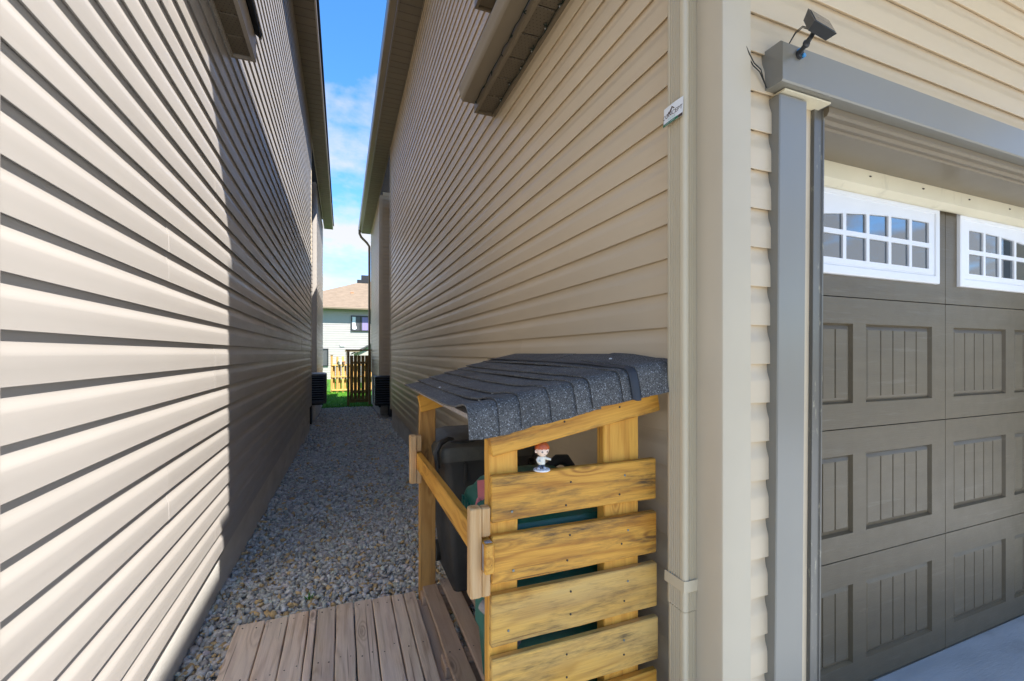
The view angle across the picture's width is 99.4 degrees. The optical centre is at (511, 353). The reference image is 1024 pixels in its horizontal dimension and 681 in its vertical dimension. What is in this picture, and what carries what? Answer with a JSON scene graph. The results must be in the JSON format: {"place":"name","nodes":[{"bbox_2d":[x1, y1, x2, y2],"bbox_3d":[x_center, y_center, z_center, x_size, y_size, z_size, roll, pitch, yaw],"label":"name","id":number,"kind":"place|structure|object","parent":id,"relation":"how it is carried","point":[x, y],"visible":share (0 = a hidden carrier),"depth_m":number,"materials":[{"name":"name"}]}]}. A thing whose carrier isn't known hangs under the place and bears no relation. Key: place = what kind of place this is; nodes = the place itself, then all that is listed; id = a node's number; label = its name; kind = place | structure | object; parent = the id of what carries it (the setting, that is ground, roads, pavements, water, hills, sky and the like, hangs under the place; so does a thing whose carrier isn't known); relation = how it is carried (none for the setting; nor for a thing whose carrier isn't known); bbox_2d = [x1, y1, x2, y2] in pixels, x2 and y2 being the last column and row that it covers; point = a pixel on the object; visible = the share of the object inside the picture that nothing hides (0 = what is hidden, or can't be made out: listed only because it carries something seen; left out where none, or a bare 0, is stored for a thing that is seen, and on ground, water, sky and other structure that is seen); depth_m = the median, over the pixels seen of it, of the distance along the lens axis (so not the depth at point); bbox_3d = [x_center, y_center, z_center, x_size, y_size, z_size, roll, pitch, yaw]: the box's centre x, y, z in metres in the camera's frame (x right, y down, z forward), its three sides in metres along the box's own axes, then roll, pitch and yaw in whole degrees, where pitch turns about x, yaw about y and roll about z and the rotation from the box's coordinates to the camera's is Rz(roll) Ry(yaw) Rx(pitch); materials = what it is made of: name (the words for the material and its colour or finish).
{"place":"outdoors","nodes":[
{"label":"outdoors","id":0,"kind":"place"},
{"bbox_2d":[174,406,474,680],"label":"gravel path","id":1,"kind":"structure","parent":0,"point":[313,421],"depth_m":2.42,"materials":[{"name":"grey gravel"}]},
{"bbox_2d":[310,372,326,424],"bbox_3d":[-5.153,1.121,10.602,1.148,1.282,0.812,0,0,-21],"label":"air conditioner","id":2,"kind":"object","parent":1,"relation":"on","point":[319,388],"visible":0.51,"depth_m":10.41,"materials":[{"name":"grey metal"}]},
{"bbox_2d":[216,591,440,680],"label":"boardwalk","id":3,"kind":"structure","parent":1,"relation":"on","point":[255,652],"depth_m":1.88,"materials":[{"name":"brown wood"}]},
{"bbox_2d":[373,375,391,416],"bbox_3d":[-3.608,1.232,12.579,0.743,1.174,0.771,0,0,-21],"label":"air conditioner","id":4,"kind":"object","parent":1,"relation":"on","point":[381,391],"visible":0.59,"depth_m":12.20,"materials":[{"name":"black metal"}]},
{"bbox_2d":[404,353,668,680],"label":"bin shelter","id":5,"kind":"object","parent":1,"relation":"on","point":[508,406],"visible":0.97,"depth_m":1.30,"materials":[{"name":"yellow wood"}]},
{"bbox_2d":[431,425,533,591],"bbox_3d":[-0.226,0.817,2.459,0.553,0.808,0.582,0,0,-21],"label":"wheeled bin","id":6,"kind":"object","parent":5,"relation":"on","point":[458,456],"visible":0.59,"depth_m":2.21,"materials":[{"name":"black plastic"}]},
{"bbox_2d":[461,454,596,680],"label":"organics bin","id":7,"kind":"object","parent":5,"relation":"on","point":[474,494],"visible":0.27,"depth_m":1.41,"materials":[{"name":"green plastic"}]},
{"bbox_2d":[533,442,550,472],"bbox_3d":[0.086,0.293,1.243,0.050,0.083,0.048,0,0,-21],"label":"toy figurine","id":8,"kind":"object","parent":5,"relation":"on","point":[542,449],"visible":0.99,"depth_m":1.23,"materials":[{"name":"white plastic"}]},
{"bbox_2d":[321,379,372,408],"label":"lawn","id":9,"kind":"structure","parent":0,"point":[329,385],"depth_m":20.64,"materials":[{"name":"green plant"}]},
{"bbox_2d":[331,356,371,392],"bbox_3d":[-7.361,1.032,22.273,3.621,1.935,0.171,0,0,-21],"label":"garden fence","id":10,"kind":"object","parent":9,"relation":"on","point":[344,378],"visible":0.29,"depth_m":21.76,"materials":[{"name":"yellow wood"}]},
{"bbox_2d":[345,345,367,363],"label":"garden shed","id":11,"kind":"structure","parent":9,"relation":"on","point":[360,352],"depth_m":29.24,"materials":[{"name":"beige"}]},
{"bbox_2d":[346,349,371,405],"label":"garden gate","id":12,"kind":"structure","parent":9,"relation":"on","point":[362,378],"depth_m":16.05,"materials":[{"name":"brown wood"}]},
{"bbox_2d":[319,0,386,290],"label":"sky","id":13,"kind":"structure","parent":0,"point":[351,30],"materials":[{"name":"blue"}]},
{"bbox_2d":[874,615,1023,680],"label":"driveway","id":14,"kind":"structure","parent":0,"point":[996,654],"depth_m":1.93,"materials":[{"name":"concrete"}]},
{"bbox_3d":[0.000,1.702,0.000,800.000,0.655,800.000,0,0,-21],"label":"ground","id":15,"kind":"structure","parent":0,"visible":0},
{"bbox_2d":[0,0,333,680],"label":"neighbour house","id":16,"kind":"structure","parent":15,"relation":"on","point":[166,205],"depth_m":1.49,"materials":[{"name":"beige plastic"}]},
{"bbox_2d":[323,275,367,378],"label":"house","id":17,"kind":"structure","parent":15,"relation":"on","point":[345,317],"depth_m":33.69,"materials":[{"name":"white"}]},
{"bbox_2d":[323,348,327,365],"bbox_3d":[-14.608,0.285,32.890,1.300,1.330,0.060,0,0,-21],"label":"window","id":18,"kind":"structure","parent":17,"relation":"in","point":[325,351],"depth_m":33.06,"materials":[{"name":"grey glass"}]},
{"bbox_2d":[351,315,367,330],"bbox_3d":[-11.841,-2.345,33.970,1.400,1.210,0.060,0,0,-21],"label":"window","id":19,"kind":"structure","parent":17,"relation":"in","point":[358,323],"depth_m":33.94,"materials":[{"name":"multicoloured glass"}]},
{"bbox_2d":[358,0,1023,680],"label":"garage house","id":20,"kind":"structure","parent":15,"relation":"on","point":[804,276],"depth_m":1.77,"materials":[{"name":"beige plastic"}]},
{"bbox_2d":[475,0,564,108],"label":"eave","id":21,"kind":"object","parent":20,"relation":"attached to","point":[546,25],"visible":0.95,"depth_m":2.40,"materials":[{"name":"brown metal"}]},
{"bbox_2d":[663,96,682,127],"bbox_3d":[0.485,-0.729,1.315,0.007,0.058,0.086,0,0,-21],"label":"sign","id":22,"kind":"object","parent":20,"relation":"attached to","point":[673,111],"visible":1,"depth_m":1.31,"materials":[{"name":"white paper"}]},
{"bbox_2d":[746,8,836,87],"bbox_3d":[0.783,-0.865,1.224,0.213,0.168,0.128,0,0,39],"label":"floodlight","id":23,"kind":"object","parent":20,"relation":"attached to","point":[818,25],"visible":1,"depth_m":1.17,"materials":[{"name":"black plastic"}]},
{"bbox_2d":[820,186,1023,680],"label":"garage door","id":24,"kind":"structure","parent":20,"relation":"in","point":[922,516],"depth_m":1.94,"materials":[{"name":"grey paint"}]}
]}

